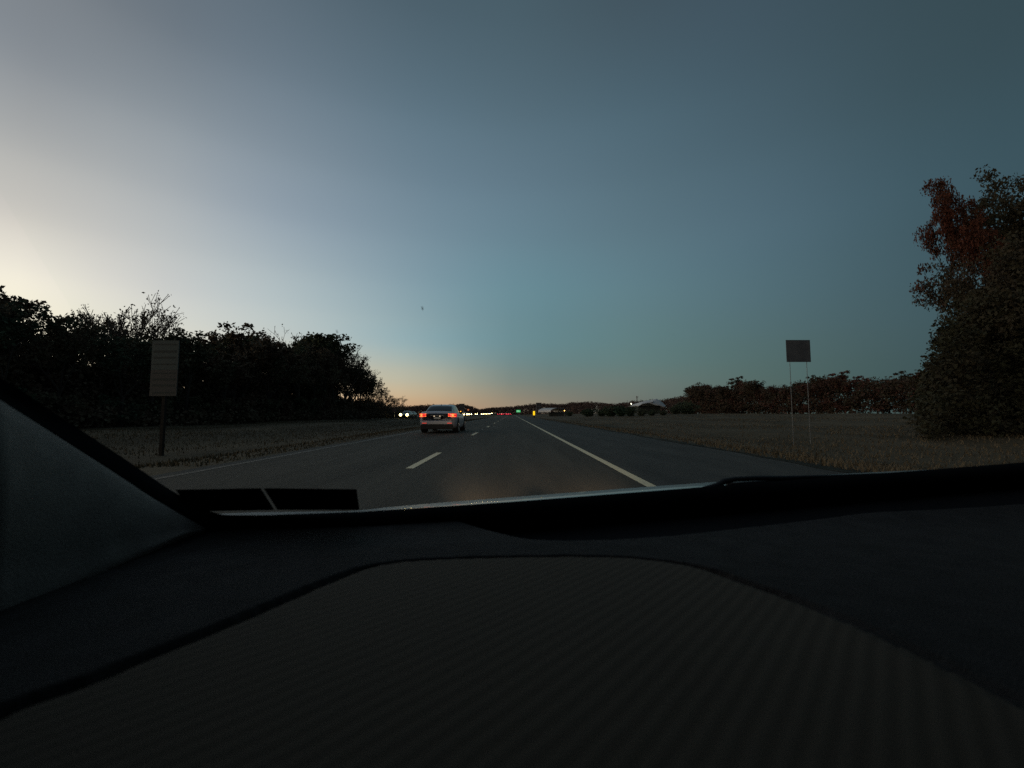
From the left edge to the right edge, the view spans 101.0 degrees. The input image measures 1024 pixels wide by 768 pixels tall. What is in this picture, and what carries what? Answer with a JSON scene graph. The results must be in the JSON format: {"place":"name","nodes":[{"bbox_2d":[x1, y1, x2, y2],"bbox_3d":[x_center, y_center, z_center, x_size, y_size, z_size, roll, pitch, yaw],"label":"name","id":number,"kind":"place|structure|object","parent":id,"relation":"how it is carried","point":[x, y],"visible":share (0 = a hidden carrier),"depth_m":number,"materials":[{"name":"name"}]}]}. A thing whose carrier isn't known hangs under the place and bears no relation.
{"place":"outdoors","nodes":[
{"label":"outdoors","id":0,"kind":"place"},
{"bbox_2d":[80,417,484,467],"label":"median grass","id":1,"kind":"structure","parent":0,"point":[174,462],"depth_m":19.66,"materials":[{"name":"green plant"}]},
{"bbox_2d":[153,415,656,513],"bbox_3d":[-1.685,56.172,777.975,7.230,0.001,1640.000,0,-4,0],"label":"road","id":2,"kind":"structure","parent":0,"point":[511,456],"depth_m":7.12,"materials":[{"name":"grey asphalt"}]},
{"bbox_2d":[154,417,492,479],"bbox_3d":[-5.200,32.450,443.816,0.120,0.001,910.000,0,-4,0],"label":"yellow line marking","id":3,"kind":"object","parent":2,"relation":"on","point":[266,458],"visible":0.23,"depth_m":8.43,"materials":[{"name":"paint"}]},
{"bbox_2d":[151,415,503,477],"bbox_3d":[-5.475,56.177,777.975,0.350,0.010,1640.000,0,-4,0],"label":"road edge","id":4,"kind":"object","parent":2,"relation":"on","point":[185,471],"visible":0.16,"depth_m":8.88,"materials":[{"name":"concrete"}]},
{"bbox_2d":[420,404,465,431],"bbox_3d":[-3.695,1.863,23.204,2.180,1.470,4.845,0,-4,0],"label":"sedan","id":5,"kind":"object","parent":2,"relation":"on","point":[435,417],"visible":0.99,"depth_m":20.86,"materials":[{"name":"silver metal"}]},
{"bbox_2d":[407,417,505,467],"bbox_3d":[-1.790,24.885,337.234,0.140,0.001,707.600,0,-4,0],"label":"dashed line marking","id":6,"kind":"object","parent":2,"relation":"on","point":[424,460],"visible":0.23,"depth_m":8.80,"materials":[{"name":"white paint"}]},
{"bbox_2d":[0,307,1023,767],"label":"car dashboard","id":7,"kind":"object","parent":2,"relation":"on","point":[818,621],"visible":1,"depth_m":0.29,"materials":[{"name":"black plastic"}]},
{"bbox_2d":[176,488,273,510],"bbox_3d":[-0.419,0.170,0.616,0.135,0.044,0.055,0,-4,0],"label":"sticker","id":8,"kind":"object","parent":7,"relation":"attached to","point":[244,499],"visible":0.86,"depth_m":0.61,"materials":[{"name":"black plastic"}]},
{"bbox_2d":[264,488,358,509],"bbox_3d":[-0.286,0.168,0.615,0.137,0.041,0.052,0,-4,0],"label":"sticker","id":9,"kind":"object","parent":7,"relation":"attached to","point":[310,499],"visible":1,"depth_m":0.61,"materials":[{"name":"black plastic"}]},
{"bbox_2d":[520,418,654,486],"bbox_3d":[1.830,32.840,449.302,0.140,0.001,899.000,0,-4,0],"label":"edge line marking","id":10,"kind":"object","parent":2,"relation":"on","point":[637,479],"visible":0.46,"depth_m":7.78,"materials":[{"name":"white paint"}]},
{"bbox_2d":[0,0,1023,413],"label":"sky","id":11,"kind":"structure","parent":0,"point":[605,201],"materials":[{"name":"blue"}]},
{"bbox_2d":[77,412,1023,475],"bbox_3d":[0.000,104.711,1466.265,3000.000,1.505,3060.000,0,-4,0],"label":"ground","id":12,"kind":"structure","parent":0,"point":[720,431],"depth_m":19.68,"materials":[{"name":"brown plant"}]},
{"bbox_2d":[0,300,41,347],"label":"leafy tree","id":13,"kind":"object","parent":12,"relation":"on","point":[6,311],"visible":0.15,"depth_m":26.56,"materials":[{"name":"green plant"}]},
{"bbox_2d":[0,294,55,347],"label":"leafy tree","id":14,"kind":"object","parent":12,"relation":"on","point":[6,298],"visible":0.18,"depth_m":31.26,"materials":[{"name":"green plant"}]},
{"bbox_2d":[0,299,82,401],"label":"leafy tree","id":15,"kind":"object","parent":12,"relation":"on","point":[11,324],"visible":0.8,"depth_m":22.86,"materials":[{"name":"green plant"}]},
{"bbox_2d":[0,303,109,420],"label":"leafy tree","id":16,"kind":"object","parent":12,"relation":"on","point":[62,337],"visible":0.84,"depth_m":24.99,"materials":[{"name":"green plant"}]},
{"bbox_2d":[19,319,105,421],"bbox_3d":[-30.984,-0.780,28.727,4.683,7.930,4.351,0,-4,7],"label":"leafy tree","id":17,"kind":"object","parent":12,"relation":"on","point":[58,368],"visible":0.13,"depth_m":28.26,"materials":[{"name":"green plant"}]},
{"bbox_2d":[45,304,127,423],"bbox_3d":[-31.070,-1.411,30.794,4.239,9.537,5.918,3,-5,-34],"label":"bare tree","id":18,"kind":"object","parent":12,"relation":"on","point":[108,322],"visible":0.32,"depth_m":30.86,"materials":[{"name":"brown plant"}]},
{"bbox_2d":[78,322,132,368],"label":"leafy tree","id":19,"kind":"object","parent":12,"relation":"on","point":[114,334],"visible":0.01,"depth_m":39.37,"materials":[{"name":"green plant"}]},
{"bbox_2d":[69,327,151,426],"bbox_3d":[-25.666,-0.191,28.332,4.983,6.631,5.237,-2,-5,27],"label":"leafy tree","id":20,"kind":"object","parent":12,"relation":"on","point":[141,361],"visible":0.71,"depth_m":27.64,"materials":[{"name":"green plant"}]},
{"bbox_2d":[82,332,190,425],"bbox_3d":[-27.825,-0.286,31.090,7.641,7.378,4.693,1,-4,-15],"label":"leafy tree","id":21,"kind":"object","parent":12,"relation":"on","point":[151,402],"visible":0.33,"depth_m":31.35,"materials":[{"name":"green plant"}]},
{"bbox_2d":[79,327,193,414],"bbox_3d":[-31.502,-0.555,34.807,8.245,8.408,5.065,5,-7,-53],"label":"leafy tree","id":22,"kind":"object","parent":12,"relation":"on","point":[134,333],"visible":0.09,"depth_m":34.19,"materials":[{"name":"green plant"}]},
{"bbox_2d":[101,290,183,393],"bbox_3d":[-31.091,-1.889,35.316,8.092,11.292,5.010,-1,-4,18],"label":"bare tree","id":23,"kind":"object","parent":12,"relation":"on","point":[151,331],"visible":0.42,"depth_m":35.04,"materials":[{"name":"brown plant"}]},
{"bbox_2d":[112,294,184,409],"bbox_3d":[-29.943,-1.797,34.415,4.852,10.916,6.774,5,-7,-52],"label":"bare tree","id":24,"kind":"object","parent":12,"relation":"on","point":[143,317],"visible":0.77,"depth_m":34.04,"materials":[{"name":"brown plant"}]},
{"bbox_2d":[143,327,178,400],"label":"leafy tree","id":25,"kind":"object","parent":12,"relation":"on","point":[152,339],"visible":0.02,"depth_m":36.41,"materials":[{"name":"green plant"}]},
{"bbox_2d":[149,340,179,455],"bbox_3d":[-10.758,0.476,13.057,0.827,3.658,0.124,0,-4,0],"label":"roadside sign","id":26,"kind":"object","parent":12,"relation":"on","point":[164,369],"visible":0.97,"depth_m":13.05,"materials":[{"name":"grey metal"}]},
{"bbox_2d":[130,327,205,357],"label":"leafy tree","id":27,"kind":"object","parent":12,"relation":"on","point":[191,335],"visible":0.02,"depth_m":46.26,"materials":[{"name":"green plant"}]},
{"bbox_2d":[144,352,211,405],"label":"leafy tree","id":28,"kind":"object","parent":12,"relation":"on","point":[198,379],"visible":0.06,"depth_m":41.60,"materials":[{"name":"green plant"}]},
{"bbox_2d":[161,331,221,423],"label":"leafy tree","id":29,"kind":"object","parent":12,"relation":"on","point":[191,345],"visible":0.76,"depth_m":34.92,"materials":[{"name":"green plant"}]},
{"bbox_2d":[0,341,403,425],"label":"undergrowth","id":30,"kind":"object","parent":12,"relation":"on","point":[31,378],"visible":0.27,"depth_m":32.62,"materials":[{"name":"green plant"}]},
{"bbox_2d":[192,338,222,362],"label":"leafy tree","id":31,"kind":"object","parent":12,"relation":"on","point":[202,341],"visible":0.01,"depth_m":50.25,"materials":[{"name":"green plant"}]},
{"bbox_2d":[11,378,409,427],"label":"undergrowth","id":32,"kind":"object","parent":12,"relation":"on","point":[251,415],"visible":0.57,"depth_m":35.45,"materials":[{"name":"green plant"}]},
{"bbox_2d":[196,329,246,352],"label":"leafy tree","id":33,"kind":"object","parent":12,"relation":"on","point":[213,337],"visible":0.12,"depth_m":52.28,"materials":[{"name":"green plant"}]},
{"bbox_2d":[205,360,239,423],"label":"leafy tree","id":34,"kind":"object","parent":12,"relation":"on","point":[225,376],"visible":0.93,"depth_m":38.83,"materials":[{"name":"green plant"}]},
{"bbox_2d":[199,333,252,402],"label":"leafy tree","id":35,"kind":"object","parent":12,"relation":"on","point":[223,346],"visible":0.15,"depth_m":44.37,"materials":[{"name":"green plant"}]},
{"bbox_2d":[198,344,254,423],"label":"leafy tree","id":36,"kind":"object","parent":12,"relation":"on","point":[240,356],"visible":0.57,"depth_m":41.12,"materials":[{"name":"green plant"}]},
{"bbox_2d":[222,335,257,395],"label":"leafy tree","id":37,"kind":"object","parent":12,"relation":"on","point":[256,336],"visible":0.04,"depth_m":48.55,"materials":[{"name":"green plant"}]},
{"bbox_2d":[217,321,293,422],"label":"leafy tree","id":38,"kind":"object","parent":12,"relation":"on","point":[258,348],"visible":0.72,"depth_m":44.91,"materials":[{"name":"green plant"}]},
{"bbox_2d":[245,330,280,343],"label":"leafy tree","id":39,"kind":"object","parent":12,"relation":"on","point":[252,334],"visible":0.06,"depth_m":59.42,"materials":[{"name":"green plant"}]},
{"bbox_2d":[260,346,281,407],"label":"leafy tree","id":40,"kind":"object","parent":12,"relation":"on","point":[266,381],"visible":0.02,"depth_m":53.81,"materials":[{"name":"green plant"}]},
{"bbox_2d":[244,344,312,421],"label":"leafy tree","id":41,"kind":"object","parent":12,"relation":"on","point":[272,371],"visible":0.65,"depth_m":46.58,"materials":[{"name":"green plant"}]},
{"bbox_2d":[263,324,317,406],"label":"bare tree","id":42,"kind":"object","parent":12,"relation":"on","point":[296,349],"visible":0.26,"depth_m":56.39,"materials":[{"name":"brown plant"}]},
{"bbox_2d":[291,333,359,419],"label":"leafy tree","id":43,"kind":"object","parent":12,"relation":"on","point":[318,340],"visible":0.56,"depth_m":61.82,"materials":[{"name":"green plant"}]},
{"bbox_2d":[304,349,348,417],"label":"leafy tree","id":44,"kind":"object","parent":12,"relation":"on","point":[319,371],"visible":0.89,"depth_m":57.23,"materials":[{"name":"green plant"}]},
{"bbox_2d":[299,339,353,410],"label":"airy tree","id":45,"kind":"object","parent":12,"relation":"on","point":[341,365],"visible":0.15,"depth_m":65.38,"materials":[{"name":"green plant"}]},
{"bbox_2d":[303,331,355,406],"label":"leafy tree","id":46,"kind":"object","parent":12,"relation":"on","point":[353,350],"visible":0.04,"depth_m":70.84,"materials":[{"name":"green plant"}]},
{"bbox_2d":[328,361,354,411],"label":"airy tree","id":47,"kind":"object","parent":12,"relation":"on","point":[345,380],"visible":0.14,"depth_m":72.96,"materials":[{"name":"green plant"}]},
{"bbox_2d":[328,349,367,406],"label":"airy tree","id":48,"kind":"object","parent":12,"relation":"on","point":[332,390],"visible":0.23,"depth_m":71.13,"materials":[{"name":"green plant"}]},
{"bbox_2d":[334,362,368,406],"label":"leafy tree","id":49,"kind":"object","parent":12,"relation":"on","point":[351,379],"visible":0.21,"depth_m":76.55,"materials":[{"name":"green plant"}]},
{"bbox_2d":[341,347,369,409],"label":"bare tree","id":50,"kind":"object","parent":12,"relation":"on","point":[353,358],"visible":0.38,"depth_m":74.18,"materials":[{"name":"brown plant"}]},
{"bbox_2d":[346,370,369,407],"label":"airy tree","id":51,"kind":"object","parent":12,"relation":"on","point":[361,380],"visible":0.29,"depth_m":78.23,"materials":[{"name":"green plant"}]},
{"bbox_2d":[340,370,381,402],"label":"airy tree","id":52,"kind":"object","parent":12,"relation":"on","point":[365,384],"visible":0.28,"depth_m":84.62,"materials":[{"name":"green plant"}]},
{"bbox_2d":[345,360,380,409],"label":"bare tree","id":53,"kind":"object","parent":12,"relation":"on","point":[370,373],"visible":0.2,"depth_m":78.33,"materials":[{"name":"brown plant"}]},
{"bbox_2d":[351,363,375,412],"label":"leafy tree","id":54,"kind":"object","parent":12,"relation":"on","point":[359,384],"visible":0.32,"depth_m":82.37,"materials":[{"name":"green plant"}]},
{"bbox_2d":[352,379,382,407],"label":"leafy tree","id":55,"kind":"object","parent":12,"relation":"on","point":[371,394],"visible":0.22,"depth_m":88.43,"materials":[{"name":"green plant"}]},
{"bbox_2d":[363,374,381,408],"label":"airy tree","id":56,"kind":"object","parent":12,"relation":"on","point":[368,385],"visible":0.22,"depth_m":88.07,"materials":[{"name":"green plant"}]},
{"bbox_2d":[355,382,390,401],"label":"airy tree","id":57,"kind":"object","parent":12,"relation":"on","point":[379,390],"visible":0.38,"depth_m":93.76,"materials":[{"name":"green plant"}]},
{"bbox_2d":[377,395,398,405],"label":"airy tree","id":58,"kind":"object","parent":12,"relation":"on","point":[393,399],"visible":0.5,"depth_m":104.17,"materials":[{"name":"green plant"}]},
{"bbox_2d":[399,411,413,417],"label":"oncoming car","id":59,"kind":"object","parent":12,"relation":"on","point":[408,414],"visible":1,"depth_m":85.99,"materials":[{"name":"grey paint"}]},
{"bbox_2d":[395,403,478,414],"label":"distant woods","id":60,"kind":"object","parent":12,"relation":"on","point":[418,409],"visible":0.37,"depth_m":436.38,"materials":[{"name":"green plant"}]},
{"bbox_2d":[466,401,589,414],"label":"distant wood ridge","id":61,"kind":"structure","parent":12,"relation":"on","point":[529,409],"depth_m":584.79,"materials":[{"name":"green plant"}]},
{"bbox_2d":[536,403,540,414],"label":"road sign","id":62,"kind":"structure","parent":12,"relation":"on","point":[538,406],"depth_m":429.34,"materials":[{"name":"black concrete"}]},
{"bbox_2d":[538,408,567,415],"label":"domed building","id":63,"kind":"structure","parent":12,"relation":"on","point":[558,412],"depth_m":170.41,"materials":[{"name":"fabric"}]},
{"bbox_2d":[580,408,596,416],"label":"bush","id":64,"kind":"object","parent":12,"relation":"on","point":[589,413],"visible":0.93,"depth_m":118.80,"materials":[{"name":"green plant"}]},
{"bbox_2d":[593,408,604,415],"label":"bush","id":65,"kind":"object","parent":12,"relation":"on","point":[599,412],"visible":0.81,"depth_m":111.38,"materials":[{"name":"green plant"}]},
{"bbox_2d":[601,406,619,416],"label":"bush","id":66,"kind":"object","parent":12,"relation":"on","point":[609,412],"visible":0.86,"depth_m":104.13,"materials":[{"name":"green plant"}]},
{"bbox_2d":[611,405,625,415],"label":"bush","id":67,"kind":"object","parent":12,"relation":"on","point":[618,411],"visible":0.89,"depth_m":99.17,"materials":[{"name":"green plant"}]},
{"bbox_2d":[623,405,638,415],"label":"bush","id":68,"kind":"object","parent":12,"relation":"on","point":[629,411],"visible":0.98,"depth_m":95.08,"materials":[{"name":"green plant"}]},
{"bbox_2d":[635,408,646,415],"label":"bush","id":69,"kind":"object","parent":12,"relation":"on","point":[642,413],"visible":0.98,"depth_m":91.61,"materials":[{"name":"green plant"}]},
{"bbox_2d":[631,399,664,413],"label":"arched building","id":70,"kind":"structure","parent":12,"relation":"on","point":[654,404],"depth_m":152.26,"materials":[{"name":"fabric"}]},
{"bbox_2d":[569,396,740,413],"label":"woods","id":71,"kind":"object","parent":12,"relation":"on","point":[667,402],"visible":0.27,"depth_m":305.10,"materials":[{"name":"green plant"}]},
{"bbox_2d":[668,404,684,413],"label":"bush","id":72,"kind":"object","parent":12,"relation":"on","point":[677,409],"visible":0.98,"depth_m":93.99,"materials":[{"name":"green plant"}]},
{"bbox_2d":[672,400,700,413],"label":"bush","id":73,"kind":"object","parent":12,"relation":"on","point":[688,409],"visible":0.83,"depth_m":95.90,"materials":[{"name":"green plant"}]},
{"bbox_2d":[686,383,710,413],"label":"autumn tree","id":74,"kind":"object","parent":12,"relation":"on","point":[696,388],"visible":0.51,"depth_m":117.52,"materials":[{"name":"red plant"}]},
{"bbox_2d":[532,417,868,472],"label":"verge","id":75,"kind":"structure","parent":12,"relation":"on","point":[832,468],"depth_m":8.85,"materials":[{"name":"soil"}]},
{"bbox_2d":[695,388,714,413],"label":"autumn tree","id":76,"kind":"object","parent":12,"relation":"on","point":[698,396],"visible":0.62,"depth_m":114.87,"materials":[{"name":"red plant"}]},
{"bbox_2d":[710,390,738,413],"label":"autumn tree","id":77,"kind":"object","parent":12,"relation":"on","point":[720,401],"visible":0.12,"depth_m":108.73,"materials":[{"name":"red plant"}]},
{"bbox_2d":[716,386,748,413],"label":"autumn tree","id":78,"kind":"object","parent":12,"relation":"on","point":[724,389],"visible":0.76,"depth_m":102.74,"materials":[{"name":"red plant"}]},
{"bbox_2d":[726,376,756,412],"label":"autumn tree","id":79,"kind":"object","parent":12,"relation":"on","point":[735,381],"visible":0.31,"depth_m":114.90,"materials":[{"name":"red plant"}]},
{"bbox_2d":[732,383,756,412],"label":"autumn tree","id":80,"kind":"object","parent":12,"relation":"on","point":[736,393],"visible":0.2,"depth_m":98.64,"materials":[{"name":"red plant"}]},
{"bbox_2d":[742,379,765,413],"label":"autumn tree","id":81,"kind":"object","parent":12,"relation":"on","point":[754,387],"visible":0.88,"depth_m":91.13,"materials":[{"name":"red plant"}]},
{"bbox_2d":[766,385,784,413],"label":"autumn tree","id":82,"kind":"object","parent":12,"relation":"on","point":[773,389],"visible":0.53,"depth_m":86.35,"materials":[{"name":"red plant"}]},
{"bbox_2d":[775,382,814,413],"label":"autumn tree","id":83,"kind":"object","parent":12,"relation":"on","point":[785,388],"visible":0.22,"depth_m":81.09,"materials":[{"name":"red plant"}]},
{"bbox_2d":[786,340,810,444],"bbox_3d":[11.075,0.422,16.238,0.929,4.263,0.055,0,-4,0],"label":"square sign","id":84,"kind":"object","parent":12,"relation":"on","point":[797,350],"visible":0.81,"depth_m":16.33,"materials":[{"name":"silver metal"}]},
{"bbox_2d":[796,384,828,413],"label":"autumn tree","id":85,"kind":"object","parent":12,"relation":"on","point":[806,407],"visible":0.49,"depth_m":75.14,"materials":[{"name":"red plant"}]},
{"bbox_2d":[801,377,840,413],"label":"autumn tree","id":86,"kind":"object","parent":12,"relation":"on","point":[818,387],"visible":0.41,"depth_m":71.72,"materials":[{"name":"red plant"}]},
{"bbox_2d":[811,375,840,413],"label":"autumn tree","id":87,"kind":"object","parent":12,"relation":"on","point":[817,378],"visible":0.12,"depth_m":79.41,"materials":[{"name":"red plant"}]},
{"bbox_2d":[683,373,991,413],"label":"field undergrowth","id":88,"kind":"object","parent":12,"relation":"on","point":[857,398],"visible":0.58,"depth_m":74.45,"materials":[{"name":"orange plant"}]},
{"bbox_2d":[826,377,855,410],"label":"autumn tree","id":89,"kind":"object","parent":12,"relation":"on","point":[835,381],"visible":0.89,"depth_m":67.15,"materials":[{"name":"red plant"}]},
{"bbox_2d":[825,370,871,412],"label":"autumn tree","id":90,"kind":"object","parent":12,"relation":"on","point":[842,376],"visible":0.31,"depth_m":73.74,"materials":[{"name":"red plant"}]},
{"bbox_2d":[856,376,892,413],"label":"autumn tree","id":91,"kind":"object","parent":12,"relation":"on","point":[874,386],"visible":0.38,"depth_m":62.13,"materials":[{"name":"red plant"}]},
{"bbox_2d":[879,380,914,413],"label":"autumn tree","id":92,"kind":"object","parent":12,"relation":"on","point":[890,388],"visible":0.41,"depth_m":57.36,"materials":[{"name":"red plant"}]},
{"bbox_2d":[893,371,918,381],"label":"autumn tree","id":93,"kind":"object","parent":12,"relation":"on","point":[904,376],"visible":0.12,"depth_m":64.32,"materials":[{"name":"red plant"}]},
{"bbox_2d":[912,176,1008,414],"bbox_3d":[21.385,-4.056,20.067,2.681,12.835,2.909,-1,-4,20],"label":"roadside tree","id":94,"kind":"object","parent":12,"relation":"on","point":[954,240],"visible":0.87,"depth_m":20.16,"materials":[{"name":"red plant"}]},
{"bbox_2d":[902,279,1023,440],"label":"tree","id":95,"kind":"object","parent":12,"relation":"on","point":[945,391],"visible":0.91,"depth_m":15.33,"materials":[{"name":"green plant"}]},
{"bbox_2d":[909,221,1022,379],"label":"roadside tree","id":96,"kind":"object","parent":12,"relation":"on","point":[931,295],"visible":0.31,"depth_m":24.14,"materials":[{"name":"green plant"}]},
{"bbox_2d":[928,253,1023,416],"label":"roadside tree","id":97,"kind":"object","parent":12,"relation":"on","point":[964,287],"visible":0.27,"depth_m":18.07,"materials":[{"name":"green plant"}]},
{"bbox_2d":[933,286,1023,431],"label":"roadside tree","id":98,"kind":"object","parent":12,"relation":"on","point":[987,336],"visible":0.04,"depth_m":17.22,"materials":[{"name":"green plant"}]},
{"bbox_2d":[951,164,1023,361],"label":"roadside tree","id":99,"kind":"object","parent":12,"relation":"on","point":[1003,205],"visible":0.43,"depth_m":20.93,"materials":[{"name":"green plant"}]},
{"bbox_2d":[965,228,1023,338],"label":"roadside tree","id":100,"kind":"object","parent":12,"relation":"on","point":[1009,258],"visible":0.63,"depth_m":15.26,"materials":[{"name":"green plant"}]},
{"bbox_2d":[978,178,1023,252],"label":"roadside tree","id":101,"kind":"object","parent":12,"relation":"on","point":[1019,203],"visible":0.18,"depth_m":20.48,"materials":[{"name":"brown plant"}]},
{"bbox_2d":[515,415,848,485],"bbox_3d":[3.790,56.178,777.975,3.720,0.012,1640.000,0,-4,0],"label":"shoulder","id":102,"kind":"object","parent":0,"point":[658,462],"visible":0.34,"depth_m":8.92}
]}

